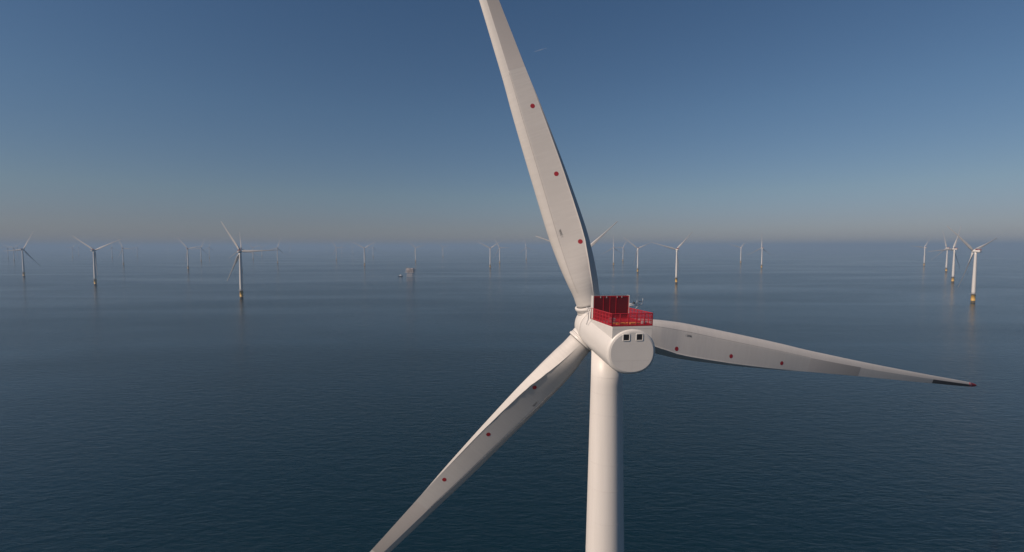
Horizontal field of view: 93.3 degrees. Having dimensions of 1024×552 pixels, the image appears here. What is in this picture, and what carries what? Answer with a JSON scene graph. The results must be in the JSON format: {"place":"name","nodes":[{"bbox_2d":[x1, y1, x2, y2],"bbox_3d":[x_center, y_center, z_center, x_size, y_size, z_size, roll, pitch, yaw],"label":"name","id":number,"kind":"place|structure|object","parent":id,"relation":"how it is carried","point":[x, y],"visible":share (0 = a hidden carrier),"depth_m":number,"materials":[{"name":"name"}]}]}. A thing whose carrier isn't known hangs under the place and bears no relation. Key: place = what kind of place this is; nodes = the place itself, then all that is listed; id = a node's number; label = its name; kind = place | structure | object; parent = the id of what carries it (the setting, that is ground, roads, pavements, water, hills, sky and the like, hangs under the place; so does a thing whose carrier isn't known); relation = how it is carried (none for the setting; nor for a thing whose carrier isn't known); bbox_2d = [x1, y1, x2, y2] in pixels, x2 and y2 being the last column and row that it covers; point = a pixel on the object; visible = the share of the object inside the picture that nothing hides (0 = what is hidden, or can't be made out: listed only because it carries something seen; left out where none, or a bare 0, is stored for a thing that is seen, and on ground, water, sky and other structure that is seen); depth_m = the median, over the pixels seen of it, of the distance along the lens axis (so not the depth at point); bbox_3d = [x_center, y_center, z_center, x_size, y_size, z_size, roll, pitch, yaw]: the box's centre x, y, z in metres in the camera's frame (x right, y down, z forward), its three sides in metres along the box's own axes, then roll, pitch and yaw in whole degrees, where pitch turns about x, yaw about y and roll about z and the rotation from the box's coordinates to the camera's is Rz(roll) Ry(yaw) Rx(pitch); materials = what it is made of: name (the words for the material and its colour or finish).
{"place":"outdoors","nodes":[
{"label":"outdoors","id":0,"kind":"place"},
{"bbox_2d":[0,247,1023,551],"bbox_3d":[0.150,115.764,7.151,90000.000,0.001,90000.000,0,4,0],"label":"sea","id":1,"kind":"structure","parent":0,"point":[290,401],"depth_m":355.56,"materials":[{"name":"blue liquid"}]},
{"bbox_2d":[8,234,38,276],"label":"wind turbine","id":2,"kind":"object","parent":1,"relation":"in","point":[23,266],"visible":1,"depth_m":1860.57,"materials":[{"name":"white paint"}]},
{"bbox_2d":[73,236,120,284],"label":"wind turbine","id":3,"kind":"object","parent":1,"relation":"in","point":[94,265],"visible":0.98,"depth_m":1455.46,"materials":[{"name":"white paint"}]},
{"bbox_2d":[117,237,129,265],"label":"wind turbine","id":4,"kind":"object","parent":1,"relation":"in","point":[122,248],"visible":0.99,"depth_m":2970.43,"materials":[{"name":"white paint"}]},
{"bbox_2d":[177,237,204,269],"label":"wind turbine","id":5,"kind":"object","parent":1,"relation":"in","point":[187,255],"visible":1,"depth_m":2433.12,"materials":[{"name":"white paint"}]},
{"bbox_2d":[231,232,256,271],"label":"wind turbine","id":6,"kind":"object","parent":1,"relation":"in","point":[241,253],"visible":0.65,"depth_m":2196.49,"materials":[{"name":"white paint"}]},
{"bbox_2d":[221,222,273,298],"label":"wind turbine","id":7,"kind":"object","parent":1,"relation":"in","point":[240,251],"visible":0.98,"depth_m":1074.76,"materials":[{"name":"white paint"}]},
{"bbox_2d":[271,241,283,263],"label":"wind turbine","id":8,"kind":"object","parent":1,"relation":"in","point":[277,252],"visible":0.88,"depth_m":3262.99,"materials":[{"name":"white paint"}]},
{"bbox_2d":[353,241,375,265],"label":"wind turbine","id":9,"kind":"object","parent":1,"relation":"in","point":[364,252],"visible":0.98,"depth_m":2817.89,"materials":[{"name":"white paint"}]},
{"bbox_2d":[406,267,414,276],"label":"substation platform","id":10,"kind":"structure","parent":1,"relation":"in","point":[410,270],"depth_m":1831.11,"materials":[{"name":"paint"}]},
{"bbox_2d":[408,241,425,261],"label":"wind turbine","id":11,"kind":"object","parent":1,"relation":"in","point":[415,250],"visible":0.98,"depth_m":3554.50,"materials":[{"name":"white paint"}]},
{"bbox_2d":[477,241,500,267],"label":"wind turbine","id":12,"kind":"object","parent":1,"relation":"in","point":[490,252],"visible":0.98,"depth_m":2552.31,"materials":[{"name":"white paint"}]},
{"bbox_2d":[536,221,617,246],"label":"wind turbine","id":13,"kind":"object","parent":1,"relation":"in","point":[595,241],"visible":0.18,"depth_m":762.89,"materials":[{"name":"white paint"}]},
{"bbox_2d":[603,238,622,265],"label":"wind turbine","id":14,"kind":"object","parent":1,"relation":"in","point":[613,248],"visible":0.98,"depth_m":2851.93,"materials":[{"name":"white paint"}]},
{"bbox_2d":[626,239,648,272],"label":"wind turbine","id":15,"kind":"object","parent":1,"relation":"in","point":[637,254],"visible":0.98,"depth_m":2110.46,"materials":[{"name":"white paint"}]},
{"bbox_2d":[652,235,689,283],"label":"wind turbine","id":16,"kind":"object","parent":1,"relation":"in","point":[677,266],"visible":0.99,"depth_m":1492.86,"materials":[{"name":"white paint"}]},
{"bbox_2d":[370,0,976,551],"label":"wind turbine","id":17,"kind":"object","parent":1,"relation":"in","point":[616,336],"visible":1,"depth_m":64.55,"materials":[{"name":"paint"}]},
{"bbox_2d":[730,242,745,263],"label":"wind turbine","id":18,"kind":"object","parent":1,"relation":"in","point":[740,253],"visible":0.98,"depth_m":3159.66,"materials":[{"name":"white paint"}]},
{"bbox_2d":[748,242,771,267],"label":"wind turbine","id":19,"kind":"object","parent":1,"relation":"in","point":[761,253],"visible":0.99,"depth_m":2485.49,"materials":[{"name":"white paint"}]},
{"bbox_2d":[915,237,930,265],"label":"wind turbine","id":20,"kind":"object","parent":1,"relation":"in","point":[924,247],"visible":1,"depth_m":2712.85,"materials":[{"name":"white paint"}]},
{"bbox_2d":[931,233,956,271],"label":"wind turbine","id":21,"kind":"object","parent":1,"relation":"in","point":[946,255],"visible":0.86,"depth_m":2116.93,"materials":[{"name":"white paint"}]},
{"bbox_2d":[928,227,960,282],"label":"wind turbine","id":22,"kind":"object","parent":1,"relation":"in","point":[953,264],"visible":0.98,"depth_m":1511.74,"materials":[{"name":"white paint"}]},
{"bbox_2d":[947,226,995,302],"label":"wind turbine","id":23,"kind":"object","parent":1,"relation":"in","point":[973,288],"visible":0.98,"depth_m":974.88,"materials":[{"name":"white paint"}]},
{"bbox_2d":[0,0,1023,247],"label":"sky","id":24,"kind":"structure","parent":0,"point":[146,123],"materials":[{"name":"blue"}]}
]}

